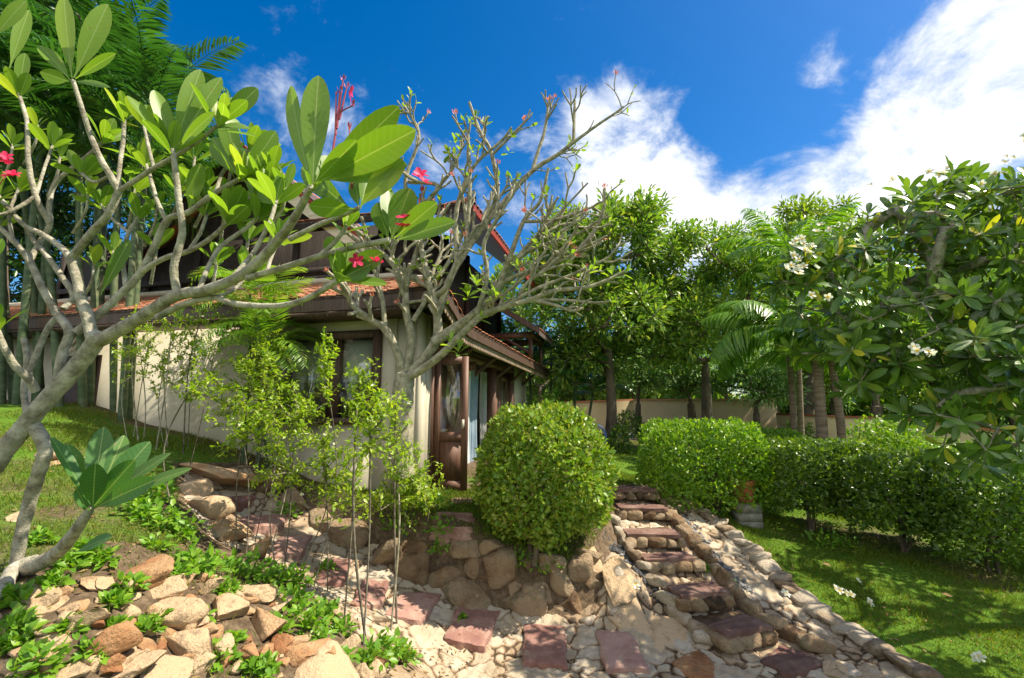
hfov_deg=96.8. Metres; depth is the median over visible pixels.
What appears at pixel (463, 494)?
grass
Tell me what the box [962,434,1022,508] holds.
shrub
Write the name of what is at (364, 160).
plumeria tree
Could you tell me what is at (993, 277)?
broadleaf tree
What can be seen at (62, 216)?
broadleaf tree
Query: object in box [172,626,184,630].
rubble stone
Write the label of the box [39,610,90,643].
weed plant
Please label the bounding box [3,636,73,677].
weed plant
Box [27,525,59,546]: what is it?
weed plant
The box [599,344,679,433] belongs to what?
tree
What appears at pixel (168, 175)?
broadleaf tree
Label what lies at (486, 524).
weed plant
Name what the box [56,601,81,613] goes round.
boulder
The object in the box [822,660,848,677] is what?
path rock
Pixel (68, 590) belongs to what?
rubble stone
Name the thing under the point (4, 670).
rubble stone
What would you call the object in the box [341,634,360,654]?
boulder
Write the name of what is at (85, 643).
weed plant
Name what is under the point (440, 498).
weed plant
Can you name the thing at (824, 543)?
weed plant
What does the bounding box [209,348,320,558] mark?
slender shrub
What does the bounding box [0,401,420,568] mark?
grass
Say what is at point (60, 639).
boulder
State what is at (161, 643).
rubble stone
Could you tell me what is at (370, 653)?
weed plant
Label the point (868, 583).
grass
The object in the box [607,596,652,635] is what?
path rock
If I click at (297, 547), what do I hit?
paving slab
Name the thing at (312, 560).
leaf litter
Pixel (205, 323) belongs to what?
slender shrub
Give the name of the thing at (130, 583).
rubble stone
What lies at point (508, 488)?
topiary bush
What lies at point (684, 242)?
broadleaf tree
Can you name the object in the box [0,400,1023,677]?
ground
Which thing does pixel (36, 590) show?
rubble stone
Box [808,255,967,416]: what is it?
broadleaf tree
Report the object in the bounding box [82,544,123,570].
weed plant
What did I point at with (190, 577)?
rubble stone
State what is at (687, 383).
tree
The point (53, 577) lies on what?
weed plant
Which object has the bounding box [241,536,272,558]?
path edge rock
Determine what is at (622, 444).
shrub
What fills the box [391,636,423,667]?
weed plant
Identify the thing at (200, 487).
path edge rock
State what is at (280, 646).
rubble stone
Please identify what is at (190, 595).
rubble stone
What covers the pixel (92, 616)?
rubble stone
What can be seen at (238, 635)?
weed plant
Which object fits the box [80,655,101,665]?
rubble stone
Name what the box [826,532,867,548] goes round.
weed plant
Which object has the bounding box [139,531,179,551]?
weed plant
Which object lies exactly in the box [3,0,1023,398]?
sky
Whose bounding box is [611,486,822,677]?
stone stairs
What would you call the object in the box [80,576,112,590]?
boulder
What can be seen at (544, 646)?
paving slab
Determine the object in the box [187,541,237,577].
weed plant
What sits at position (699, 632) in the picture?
stone kerb
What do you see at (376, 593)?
paving slab
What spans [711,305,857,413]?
broadleaf tree
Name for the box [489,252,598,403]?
broadleaf tree
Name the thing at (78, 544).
weed plant
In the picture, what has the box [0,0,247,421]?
palm clump
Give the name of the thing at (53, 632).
rubble stone
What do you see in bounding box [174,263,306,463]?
palm
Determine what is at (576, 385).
palm clump
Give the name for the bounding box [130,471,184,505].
weed plant
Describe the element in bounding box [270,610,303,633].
weed plant
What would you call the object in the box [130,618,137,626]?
rubble stone
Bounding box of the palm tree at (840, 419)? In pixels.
[759,314,901,508]
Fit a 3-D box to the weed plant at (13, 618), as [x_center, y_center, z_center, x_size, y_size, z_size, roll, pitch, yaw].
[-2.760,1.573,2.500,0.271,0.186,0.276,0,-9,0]
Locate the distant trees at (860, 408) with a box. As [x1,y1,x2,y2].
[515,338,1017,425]
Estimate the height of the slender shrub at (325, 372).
2.814 m
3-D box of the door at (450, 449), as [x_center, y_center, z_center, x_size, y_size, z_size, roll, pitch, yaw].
[-0.984,1.330,7.288,0.562,2.100,0.099,-2,-9,14]
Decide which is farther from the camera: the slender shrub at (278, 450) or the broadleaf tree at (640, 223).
the broadleaf tree at (640, 223)
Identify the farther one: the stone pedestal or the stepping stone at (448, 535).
the stone pedestal
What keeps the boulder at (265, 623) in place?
on the ground at (444, 558)
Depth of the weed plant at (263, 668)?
3.00 m
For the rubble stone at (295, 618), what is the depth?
3.67 m
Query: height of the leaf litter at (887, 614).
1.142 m
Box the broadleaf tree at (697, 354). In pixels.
[597,323,732,398]
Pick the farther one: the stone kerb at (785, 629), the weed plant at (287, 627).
the stone kerb at (785, 629)
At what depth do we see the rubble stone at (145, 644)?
2.74 m
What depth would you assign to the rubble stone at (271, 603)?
3.73 m
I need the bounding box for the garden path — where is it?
[183,465,913,677]
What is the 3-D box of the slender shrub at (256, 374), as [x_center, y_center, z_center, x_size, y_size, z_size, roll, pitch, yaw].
[-3.616,1.010,6.741,1.108,2.359,1.504,-7,-11,38]
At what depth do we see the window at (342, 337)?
7.35 m
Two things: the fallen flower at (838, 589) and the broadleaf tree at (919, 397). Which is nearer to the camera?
the fallen flower at (838, 589)
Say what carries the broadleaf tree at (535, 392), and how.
on the ground at (444, 558)
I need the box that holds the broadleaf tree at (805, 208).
[718,190,894,413]
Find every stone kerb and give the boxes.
[611,514,713,645]
[658,492,837,653]
[679,499,943,677]
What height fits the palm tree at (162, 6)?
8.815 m
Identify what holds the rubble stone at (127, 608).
on the ground at (444, 558)
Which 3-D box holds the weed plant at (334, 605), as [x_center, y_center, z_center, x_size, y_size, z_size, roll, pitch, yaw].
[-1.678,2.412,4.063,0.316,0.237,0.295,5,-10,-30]
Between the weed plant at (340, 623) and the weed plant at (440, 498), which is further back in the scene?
the weed plant at (440, 498)
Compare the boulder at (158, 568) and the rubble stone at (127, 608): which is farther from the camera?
the boulder at (158, 568)
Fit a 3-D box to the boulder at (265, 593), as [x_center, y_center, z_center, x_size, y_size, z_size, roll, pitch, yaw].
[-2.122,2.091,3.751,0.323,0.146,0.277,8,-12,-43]
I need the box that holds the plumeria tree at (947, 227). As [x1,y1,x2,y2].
[754,132,1023,488]
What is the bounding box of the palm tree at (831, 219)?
[714,201,892,465]
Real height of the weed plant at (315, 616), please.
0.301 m
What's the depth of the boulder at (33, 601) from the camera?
2.69 m
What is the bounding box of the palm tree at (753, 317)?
[701,284,872,430]
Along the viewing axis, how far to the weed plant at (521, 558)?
5.64 m
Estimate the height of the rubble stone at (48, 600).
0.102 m
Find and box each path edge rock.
[179,462,264,485]
[179,478,213,496]
[187,495,234,519]
[209,519,253,540]
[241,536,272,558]
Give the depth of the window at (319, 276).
9.37 m
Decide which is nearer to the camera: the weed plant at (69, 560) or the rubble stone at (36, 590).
the rubble stone at (36, 590)
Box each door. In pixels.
[432,356,468,490]
[498,377,500,444]
[501,376,508,425]
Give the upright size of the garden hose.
0.760 m
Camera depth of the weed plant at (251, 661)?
2.95 m
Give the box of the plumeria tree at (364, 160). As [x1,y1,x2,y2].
[0,0,455,599]
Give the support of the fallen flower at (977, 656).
on the grass at (868, 583)
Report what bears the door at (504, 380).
in the house
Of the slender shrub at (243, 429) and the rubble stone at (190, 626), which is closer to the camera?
the rubble stone at (190, 626)
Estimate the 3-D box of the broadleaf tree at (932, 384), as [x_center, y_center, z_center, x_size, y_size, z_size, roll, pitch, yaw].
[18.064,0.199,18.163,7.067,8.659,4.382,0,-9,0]
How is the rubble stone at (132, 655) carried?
on the ground at (444, 558)
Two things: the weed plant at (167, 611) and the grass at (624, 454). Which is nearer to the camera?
the weed plant at (167, 611)
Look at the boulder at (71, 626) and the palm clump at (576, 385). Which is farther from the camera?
the palm clump at (576, 385)
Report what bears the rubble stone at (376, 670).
on the ground at (444, 558)
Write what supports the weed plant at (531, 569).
on the ground at (444, 558)
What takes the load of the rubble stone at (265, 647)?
on the ground at (444, 558)
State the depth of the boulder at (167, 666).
2.70 m
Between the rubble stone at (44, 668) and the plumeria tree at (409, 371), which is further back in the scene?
the plumeria tree at (409, 371)
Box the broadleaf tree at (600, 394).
[556,268,704,400]
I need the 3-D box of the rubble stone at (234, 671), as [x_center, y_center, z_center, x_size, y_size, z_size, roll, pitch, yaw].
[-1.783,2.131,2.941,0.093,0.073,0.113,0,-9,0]
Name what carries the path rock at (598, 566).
on the ground at (444, 558)
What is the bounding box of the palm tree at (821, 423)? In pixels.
[747,300,886,505]
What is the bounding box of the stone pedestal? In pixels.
[728,500,763,528]
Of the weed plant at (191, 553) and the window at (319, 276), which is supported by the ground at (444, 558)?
the weed plant at (191, 553)
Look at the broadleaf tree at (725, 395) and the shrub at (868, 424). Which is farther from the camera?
the broadleaf tree at (725, 395)
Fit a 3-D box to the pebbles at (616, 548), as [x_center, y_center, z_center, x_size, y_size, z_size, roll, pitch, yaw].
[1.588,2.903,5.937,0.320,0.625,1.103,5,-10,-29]
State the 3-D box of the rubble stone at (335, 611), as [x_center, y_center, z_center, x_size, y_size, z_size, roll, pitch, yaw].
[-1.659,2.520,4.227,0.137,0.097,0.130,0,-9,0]
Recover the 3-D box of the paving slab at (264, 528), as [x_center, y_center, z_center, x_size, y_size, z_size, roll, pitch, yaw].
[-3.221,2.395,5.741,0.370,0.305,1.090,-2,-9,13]
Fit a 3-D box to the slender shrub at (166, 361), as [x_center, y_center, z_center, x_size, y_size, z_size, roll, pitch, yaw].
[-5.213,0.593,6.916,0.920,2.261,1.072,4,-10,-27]
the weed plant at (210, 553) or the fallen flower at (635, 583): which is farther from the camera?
the fallen flower at (635, 583)
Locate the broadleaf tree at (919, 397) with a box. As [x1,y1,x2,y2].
[824,373,997,430]
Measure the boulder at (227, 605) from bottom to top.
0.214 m
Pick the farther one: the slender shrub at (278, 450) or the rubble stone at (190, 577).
the slender shrub at (278, 450)
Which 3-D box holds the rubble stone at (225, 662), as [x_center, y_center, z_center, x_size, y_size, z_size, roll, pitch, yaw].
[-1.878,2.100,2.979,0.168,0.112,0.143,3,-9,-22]
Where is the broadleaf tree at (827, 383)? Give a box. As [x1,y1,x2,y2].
[765,349,883,414]
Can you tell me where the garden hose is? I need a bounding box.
[594,423,606,442]
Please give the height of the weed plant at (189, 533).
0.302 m
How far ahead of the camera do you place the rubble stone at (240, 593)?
3.57 m
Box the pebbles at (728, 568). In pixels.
[681,513,753,592]
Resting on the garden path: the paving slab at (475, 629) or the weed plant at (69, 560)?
the paving slab at (475, 629)
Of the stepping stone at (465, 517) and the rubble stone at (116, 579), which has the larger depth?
the stepping stone at (465, 517)
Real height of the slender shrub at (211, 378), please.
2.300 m
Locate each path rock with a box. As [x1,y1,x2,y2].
[589,546,602,571]
[603,556,637,606]
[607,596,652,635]
[649,615,689,651]
[672,649,714,677]
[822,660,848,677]
[854,671,885,677]
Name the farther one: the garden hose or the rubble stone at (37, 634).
the garden hose
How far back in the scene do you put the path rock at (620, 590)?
5.42 m
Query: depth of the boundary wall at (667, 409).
20.83 m
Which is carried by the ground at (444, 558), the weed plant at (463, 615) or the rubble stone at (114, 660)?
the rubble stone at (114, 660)
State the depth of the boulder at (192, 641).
2.90 m
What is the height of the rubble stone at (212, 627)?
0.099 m
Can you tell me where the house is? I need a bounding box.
[7,142,552,494]
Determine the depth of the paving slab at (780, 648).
4.74 m
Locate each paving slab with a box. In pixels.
[199,495,255,513]
[239,513,288,535]
[268,535,311,561]
[316,558,352,587]
[350,579,388,609]
[385,592,440,625]
[444,607,500,652]
[522,624,567,671]
[595,630,649,674]
[768,645,816,657]
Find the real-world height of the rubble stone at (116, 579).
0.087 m
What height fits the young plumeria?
0.939 m
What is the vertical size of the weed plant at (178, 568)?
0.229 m
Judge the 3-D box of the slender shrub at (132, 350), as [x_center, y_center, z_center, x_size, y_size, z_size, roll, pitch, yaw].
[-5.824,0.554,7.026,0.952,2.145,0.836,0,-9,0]
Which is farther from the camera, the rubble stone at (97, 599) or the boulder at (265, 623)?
the boulder at (265, 623)
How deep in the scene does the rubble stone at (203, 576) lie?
3.51 m
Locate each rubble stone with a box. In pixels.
[0,658,18,674]
[5,664,29,677]
[15,582,41,596]
[28,651,58,674]
[34,629,48,636]
[39,592,60,607]
[45,622,70,634]
[56,610,75,622]
[59,599,90,612]
[60,585,73,596]
[66,608,110,626]
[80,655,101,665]
[83,660,101,676]
[91,619,105,627]
[94,596,102,602]
[95,576,115,589]
[100,653,125,670]
[100,664,122,675]
[114,571,135,583]
[121,579,135,590]
[121,603,140,617]
[123,648,150,664]
[130,592,141,600]
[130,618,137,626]
[137,637,156,650]
[144,622,159,636]
[145,605,157,614]
[150,602,171,613]
[156,636,166,649]
[160,627,176,642]
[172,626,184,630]
[176,573,195,584]
[178,622,197,630]
[181,652,196,657]
[185,593,196,597]
[195,615,209,628]
[196,572,214,581]
[203,622,218,633]
[210,624,223,638]
[218,654,236,667]
[229,588,244,596]
[229,659,242,674]
[243,596,258,603]
[243,633,252,642]
[246,607,255,615]
[258,642,273,653]
[268,600,275,606]
[270,633,293,654]
[278,657,289,667]
[292,634,309,644]
[293,615,307,623]
[329,605,340,615]
[366,656,387,664]
[368,659,385,677]
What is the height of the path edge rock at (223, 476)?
0.418 m
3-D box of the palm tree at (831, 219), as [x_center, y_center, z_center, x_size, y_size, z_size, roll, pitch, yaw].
[8.233,0.052,13.314,4.288,7.660,4.182,0,-9,0]
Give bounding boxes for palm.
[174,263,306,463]
[192,276,329,470]
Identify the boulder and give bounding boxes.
[5,511,19,521]
[7,633,72,660]
[13,585,69,614]
[34,452,57,459]
[49,457,84,466]
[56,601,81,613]
[56,659,91,677]
[67,621,86,632]
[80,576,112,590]
[83,620,143,656]
[111,649,166,677]
[127,554,174,589]
[140,654,194,677]
[149,575,187,599]
[158,597,208,626]
[159,627,212,660]
[191,653,216,675]
[202,578,225,594]
[212,592,249,619]
[213,632,234,657]
[235,640,258,660]
[239,584,278,602]
[251,607,287,641]
[267,594,293,610]
[275,635,293,645]
[284,637,335,667]
[294,639,359,677]
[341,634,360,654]
[356,662,374,677]
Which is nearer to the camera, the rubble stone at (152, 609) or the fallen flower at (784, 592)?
the rubble stone at (152, 609)
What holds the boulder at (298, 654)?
on the ground at (444, 558)
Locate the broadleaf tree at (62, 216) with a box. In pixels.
[5,135,161,302]
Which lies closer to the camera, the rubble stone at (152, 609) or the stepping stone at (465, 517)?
the rubble stone at (152, 609)
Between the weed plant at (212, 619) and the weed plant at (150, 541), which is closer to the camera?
the weed plant at (212, 619)
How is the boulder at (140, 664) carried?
on the ground at (444, 558)
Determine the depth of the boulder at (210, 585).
3.45 m
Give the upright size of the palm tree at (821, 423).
4.300 m
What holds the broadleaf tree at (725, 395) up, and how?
on the ground at (444, 558)
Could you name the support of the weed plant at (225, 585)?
on the ground at (444, 558)
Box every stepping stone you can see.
[428,526,472,546]
[432,512,474,522]
[450,497,471,503]
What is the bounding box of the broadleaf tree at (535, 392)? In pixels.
[526,335,653,406]
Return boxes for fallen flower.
[631,579,640,589]
[781,588,790,596]
[834,584,844,593]
[844,590,855,597]
[866,597,874,606]
[970,651,986,662]
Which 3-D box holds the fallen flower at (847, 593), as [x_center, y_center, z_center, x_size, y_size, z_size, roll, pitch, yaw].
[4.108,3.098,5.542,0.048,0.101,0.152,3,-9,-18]
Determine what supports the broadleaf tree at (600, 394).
on the ground at (444, 558)
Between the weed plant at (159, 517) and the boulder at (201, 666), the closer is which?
the boulder at (201, 666)
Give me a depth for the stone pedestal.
7.42 m
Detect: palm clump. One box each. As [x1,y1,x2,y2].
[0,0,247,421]
[500,319,630,417]
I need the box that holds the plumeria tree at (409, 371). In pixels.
[322,70,640,478]
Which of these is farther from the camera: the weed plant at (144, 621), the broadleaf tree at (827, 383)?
the broadleaf tree at (827, 383)
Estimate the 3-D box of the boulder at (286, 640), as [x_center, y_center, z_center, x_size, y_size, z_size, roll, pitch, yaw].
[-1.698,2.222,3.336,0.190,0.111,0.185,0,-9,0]
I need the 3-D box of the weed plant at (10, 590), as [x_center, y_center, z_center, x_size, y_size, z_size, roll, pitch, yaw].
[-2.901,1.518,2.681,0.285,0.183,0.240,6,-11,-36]
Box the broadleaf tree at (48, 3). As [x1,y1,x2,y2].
[0,0,165,302]
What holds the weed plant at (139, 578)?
on the ground at (444, 558)
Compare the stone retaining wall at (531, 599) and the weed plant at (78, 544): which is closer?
the weed plant at (78, 544)
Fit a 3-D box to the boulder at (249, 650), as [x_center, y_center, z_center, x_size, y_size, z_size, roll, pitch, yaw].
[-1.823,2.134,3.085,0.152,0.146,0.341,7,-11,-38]
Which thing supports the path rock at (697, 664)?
on the garden path
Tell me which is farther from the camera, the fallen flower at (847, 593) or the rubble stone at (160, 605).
the fallen flower at (847, 593)
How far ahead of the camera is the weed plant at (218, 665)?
2.94 m
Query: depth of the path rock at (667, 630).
5.00 m
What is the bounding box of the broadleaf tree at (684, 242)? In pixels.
[613,217,791,452]
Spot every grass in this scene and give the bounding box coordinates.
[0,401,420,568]
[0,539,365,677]
[329,482,610,574]
[467,432,1011,531]
[611,471,1023,677]
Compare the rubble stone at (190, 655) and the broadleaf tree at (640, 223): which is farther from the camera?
the broadleaf tree at (640, 223)
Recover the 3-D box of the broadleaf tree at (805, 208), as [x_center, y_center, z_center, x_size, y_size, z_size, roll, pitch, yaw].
[14.103,-1.266,21.425,8.412,12.070,4.778,0,-9,0]
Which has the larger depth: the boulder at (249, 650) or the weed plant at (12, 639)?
the boulder at (249, 650)
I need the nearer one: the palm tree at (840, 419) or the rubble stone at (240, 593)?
the rubble stone at (240, 593)
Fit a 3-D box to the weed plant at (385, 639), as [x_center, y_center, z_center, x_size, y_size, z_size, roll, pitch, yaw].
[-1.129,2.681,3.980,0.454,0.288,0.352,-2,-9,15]
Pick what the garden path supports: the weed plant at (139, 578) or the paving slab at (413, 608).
the paving slab at (413, 608)
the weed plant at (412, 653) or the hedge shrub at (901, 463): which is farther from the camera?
the hedge shrub at (901, 463)
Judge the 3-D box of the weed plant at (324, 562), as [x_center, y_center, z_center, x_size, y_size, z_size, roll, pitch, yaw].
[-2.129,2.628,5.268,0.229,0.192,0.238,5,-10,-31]
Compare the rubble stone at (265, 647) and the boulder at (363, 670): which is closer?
the rubble stone at (265, 647)
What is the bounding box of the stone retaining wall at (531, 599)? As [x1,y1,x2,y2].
[251,466,602,616]
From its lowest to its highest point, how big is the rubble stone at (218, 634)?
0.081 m
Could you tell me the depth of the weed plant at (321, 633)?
3.57 m
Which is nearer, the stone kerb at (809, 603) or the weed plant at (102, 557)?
the weed plant at (102, 557)
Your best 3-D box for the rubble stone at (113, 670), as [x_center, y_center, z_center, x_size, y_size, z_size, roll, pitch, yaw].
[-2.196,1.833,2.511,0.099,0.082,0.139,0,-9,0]
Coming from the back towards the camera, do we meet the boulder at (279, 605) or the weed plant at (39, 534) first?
the boulder at (279, 605)
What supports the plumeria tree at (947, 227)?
on the ground at (444, 558)
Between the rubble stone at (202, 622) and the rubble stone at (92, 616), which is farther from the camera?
the rubble stone at (202, 622)
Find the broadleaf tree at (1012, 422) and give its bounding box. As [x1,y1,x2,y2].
[917,381,1015,431]
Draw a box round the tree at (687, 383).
[649,350,731,434]
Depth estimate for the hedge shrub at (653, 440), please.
7.63 m
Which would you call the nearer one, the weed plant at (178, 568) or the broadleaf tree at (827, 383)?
the weed plant at (178, 568)
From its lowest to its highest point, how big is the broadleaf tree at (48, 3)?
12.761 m
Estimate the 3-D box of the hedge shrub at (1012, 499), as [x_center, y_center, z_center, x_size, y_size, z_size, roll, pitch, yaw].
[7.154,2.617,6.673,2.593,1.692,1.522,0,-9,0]
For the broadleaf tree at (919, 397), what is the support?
on the ground at (444, 558)
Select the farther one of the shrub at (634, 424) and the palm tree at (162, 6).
the shrub at (634, 424)
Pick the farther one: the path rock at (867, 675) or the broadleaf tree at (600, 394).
the broadleaf tree at (600, 394)
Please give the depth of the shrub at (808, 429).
16.09 m
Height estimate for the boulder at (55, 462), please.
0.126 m
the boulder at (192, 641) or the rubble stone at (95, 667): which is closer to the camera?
the rubble stone at (95, 667)
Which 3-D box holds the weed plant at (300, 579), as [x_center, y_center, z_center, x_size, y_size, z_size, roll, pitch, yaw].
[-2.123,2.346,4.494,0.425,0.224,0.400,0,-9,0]
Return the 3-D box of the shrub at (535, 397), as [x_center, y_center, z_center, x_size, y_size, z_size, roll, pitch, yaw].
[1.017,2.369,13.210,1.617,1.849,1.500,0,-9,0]
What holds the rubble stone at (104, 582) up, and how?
on the ground at (444, 558)
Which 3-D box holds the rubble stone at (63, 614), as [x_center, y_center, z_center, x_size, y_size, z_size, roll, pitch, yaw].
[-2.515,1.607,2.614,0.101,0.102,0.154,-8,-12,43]
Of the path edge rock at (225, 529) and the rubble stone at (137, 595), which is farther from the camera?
the path edge rock at (225, 529)
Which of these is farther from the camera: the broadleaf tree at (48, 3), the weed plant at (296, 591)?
the broadleaf tree at (48, 3)
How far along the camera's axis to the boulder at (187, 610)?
3.01 m
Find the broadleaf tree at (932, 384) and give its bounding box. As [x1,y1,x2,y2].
[877,247,1015,407]
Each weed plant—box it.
[0,578,51,608]
[0,602,46,639]
[0,619,50,655]
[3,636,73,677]
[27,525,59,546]
[35,566,76,596]
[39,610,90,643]
[51,550,93,572]
[55,536,105,562]
[70,633,109,664]
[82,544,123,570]
[98,587,134,608]
[103,614,134,628]
[110,492,163,519]
[110,570,151,594]
[127,495,191,533]
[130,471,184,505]
[134,612,167,633]
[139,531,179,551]
[148,607,173,625]
[160,513,215,544]
[169,543,217,573]
[169,555,196,585]
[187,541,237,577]
[200,637,243,671]
[206,604,217,622]
[211,575,242,594]
[220,544,278,584]
[222,629,249,645]
[230,654,270,677]
[251,650,282,677]
[253,556,295,587]
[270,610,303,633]
[273,500,303,517]
[276,562,320,587]
[277,583,315,614]
[286,597,333,634]
[308,594,342,620]
[309,625,336,640]
[318,558,339,573]
[329,613,358,637]
[340,645,360,662]
[355,635,397,670]
[360,626,408,668]
[379,509,416,535]
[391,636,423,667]
[407,483,453,511]
[422,513,455,534]
[427,535,451,554]
[457,611,467,621]
[482,520,502,533]
[514,546,537,568]
[529,550,563,574]
[801,527,844,548]
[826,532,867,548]
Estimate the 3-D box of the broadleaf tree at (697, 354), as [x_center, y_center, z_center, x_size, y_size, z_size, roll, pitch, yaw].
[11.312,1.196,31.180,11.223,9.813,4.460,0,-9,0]
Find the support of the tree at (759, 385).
on the ground at (444, 558)
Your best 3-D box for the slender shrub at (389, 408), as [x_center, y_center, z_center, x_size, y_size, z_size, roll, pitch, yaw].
[-1.344,1.568,4.467,1.158,2.805,1.477,0,-9,0]
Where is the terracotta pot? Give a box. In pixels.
[729,474,756,502]
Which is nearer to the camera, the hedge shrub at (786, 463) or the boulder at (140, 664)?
the boulder at (140, 664)
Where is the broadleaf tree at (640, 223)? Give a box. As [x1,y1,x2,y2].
[520,183,682,449]
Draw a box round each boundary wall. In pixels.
[565,399,776,433]
[776,413,1023,452]
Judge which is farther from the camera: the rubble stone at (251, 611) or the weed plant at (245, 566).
the weed plant at (245, 566)
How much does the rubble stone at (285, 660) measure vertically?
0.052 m
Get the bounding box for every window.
[282,329,382,424]
[303,275,329,285]
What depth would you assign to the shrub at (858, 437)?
10.01 m
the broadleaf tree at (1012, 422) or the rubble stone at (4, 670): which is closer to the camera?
the rubble stone at (4, 670)
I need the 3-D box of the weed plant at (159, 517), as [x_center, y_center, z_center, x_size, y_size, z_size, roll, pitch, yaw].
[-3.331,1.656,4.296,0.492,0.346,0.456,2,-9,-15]
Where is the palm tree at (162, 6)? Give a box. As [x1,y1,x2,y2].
[0,0,230,304]
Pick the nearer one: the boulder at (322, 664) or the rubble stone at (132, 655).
the rubble stone at (132, 655)
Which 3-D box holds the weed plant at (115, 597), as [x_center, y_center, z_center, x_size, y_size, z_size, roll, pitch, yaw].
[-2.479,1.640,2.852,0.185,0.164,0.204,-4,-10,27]
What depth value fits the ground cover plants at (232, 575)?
3.23 m
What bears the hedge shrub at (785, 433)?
on the ground at (444, 558)
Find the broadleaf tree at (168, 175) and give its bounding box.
[115,117,211,220]
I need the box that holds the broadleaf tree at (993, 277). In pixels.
[942,268,1019,402]
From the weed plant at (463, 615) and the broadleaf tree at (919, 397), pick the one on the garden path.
the weed plant at (463, 615)
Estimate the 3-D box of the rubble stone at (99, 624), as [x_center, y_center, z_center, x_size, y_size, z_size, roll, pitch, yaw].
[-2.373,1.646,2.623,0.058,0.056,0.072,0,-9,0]
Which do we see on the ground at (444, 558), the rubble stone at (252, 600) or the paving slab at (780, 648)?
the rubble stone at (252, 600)
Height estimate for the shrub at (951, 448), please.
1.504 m
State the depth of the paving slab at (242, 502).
5.97 m
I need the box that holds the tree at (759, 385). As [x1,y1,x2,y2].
[699,341,811,426]
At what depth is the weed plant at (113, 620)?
2.69 m
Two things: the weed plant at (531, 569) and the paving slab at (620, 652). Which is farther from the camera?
the weed plant at (531, 569)
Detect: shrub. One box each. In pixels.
[106,304,172,440]
[136,311,206,449]
[163,332,235,519]
[167,283,235,453]
[203,329,323,473]
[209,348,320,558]
[246,423,352,573]
[285,326,343,591]
[314,354,437,645]
[365,462,455,539]
[529,390,561,406]
[604,425,633,453]
[616,409,646,437]
[634,416,780,514]
[708,426,816,486]
[744,434,895,532]
[778,419,815,438]
[814,446,1001,552]
[846,413,916,447]
[853,430,868,483]
[863,414,950,507]
[894,459,1023,573]
[918,431,983,460]
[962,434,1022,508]
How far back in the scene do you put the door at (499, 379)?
11.72 m
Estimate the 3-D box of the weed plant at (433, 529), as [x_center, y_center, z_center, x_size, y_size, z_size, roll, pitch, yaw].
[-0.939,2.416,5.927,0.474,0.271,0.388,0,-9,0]
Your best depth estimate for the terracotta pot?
7.51 m
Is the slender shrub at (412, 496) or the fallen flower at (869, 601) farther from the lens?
the slender shrub at (412, 496)
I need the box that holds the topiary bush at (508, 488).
[468,398,621,566]
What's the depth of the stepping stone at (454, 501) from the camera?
6.63 m
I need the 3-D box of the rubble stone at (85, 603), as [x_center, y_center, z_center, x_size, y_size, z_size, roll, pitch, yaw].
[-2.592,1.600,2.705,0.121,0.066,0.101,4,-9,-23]
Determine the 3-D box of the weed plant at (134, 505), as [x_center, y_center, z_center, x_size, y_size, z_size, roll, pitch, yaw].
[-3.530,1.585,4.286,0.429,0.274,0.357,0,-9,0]
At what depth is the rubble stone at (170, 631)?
2.90 m
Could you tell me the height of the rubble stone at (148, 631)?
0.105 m
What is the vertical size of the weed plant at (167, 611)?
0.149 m
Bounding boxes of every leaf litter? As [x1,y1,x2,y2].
[2,419,474,677]
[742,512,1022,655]
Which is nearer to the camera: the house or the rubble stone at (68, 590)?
the rubble stone at (68, 590)
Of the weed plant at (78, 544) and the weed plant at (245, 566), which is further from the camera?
the weed plant at (245, 566)
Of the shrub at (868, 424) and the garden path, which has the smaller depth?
the garden path
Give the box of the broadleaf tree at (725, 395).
[661,277,781,398]
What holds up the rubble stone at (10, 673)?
on the ground at (444, 558)
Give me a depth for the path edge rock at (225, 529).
4.94 m
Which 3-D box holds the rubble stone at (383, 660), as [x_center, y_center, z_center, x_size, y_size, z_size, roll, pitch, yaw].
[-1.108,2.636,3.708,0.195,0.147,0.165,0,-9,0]
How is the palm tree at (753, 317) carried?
on the ground at (444, 558)
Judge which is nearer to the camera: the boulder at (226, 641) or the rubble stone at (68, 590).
the rubble stone at (68, 590)
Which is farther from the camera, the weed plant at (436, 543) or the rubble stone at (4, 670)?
the weed plant at (436, 543)
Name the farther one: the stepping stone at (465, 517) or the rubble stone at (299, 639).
the stepping stone at (465, 517)
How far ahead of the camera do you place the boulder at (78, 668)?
2.38 m
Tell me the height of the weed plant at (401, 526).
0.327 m
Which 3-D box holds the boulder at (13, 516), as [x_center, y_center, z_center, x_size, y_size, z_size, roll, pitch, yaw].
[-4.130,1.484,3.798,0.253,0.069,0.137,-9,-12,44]
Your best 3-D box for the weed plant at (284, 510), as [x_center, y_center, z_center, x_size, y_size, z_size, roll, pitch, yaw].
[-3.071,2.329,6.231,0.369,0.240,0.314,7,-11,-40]
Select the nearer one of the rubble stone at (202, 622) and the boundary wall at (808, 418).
the rubble stone at (202, 622)
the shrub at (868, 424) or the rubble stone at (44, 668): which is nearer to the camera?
the rubble stone at (44, 668)
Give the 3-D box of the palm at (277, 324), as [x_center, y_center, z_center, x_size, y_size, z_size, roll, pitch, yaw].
[-3.830,0.557,6.931,1.878,3.014,1.958,0,-9,0]
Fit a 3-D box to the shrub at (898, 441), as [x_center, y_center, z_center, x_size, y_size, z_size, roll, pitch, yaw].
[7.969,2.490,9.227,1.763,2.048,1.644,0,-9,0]
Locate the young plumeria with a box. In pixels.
[19,427,191,575]
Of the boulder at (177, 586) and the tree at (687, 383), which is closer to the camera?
the boulder at (177, 586)
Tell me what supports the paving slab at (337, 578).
on the garden path
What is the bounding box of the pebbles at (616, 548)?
[602,531,659,601]
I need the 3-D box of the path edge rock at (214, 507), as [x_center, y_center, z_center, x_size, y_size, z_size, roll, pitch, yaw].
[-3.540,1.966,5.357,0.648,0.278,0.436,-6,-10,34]

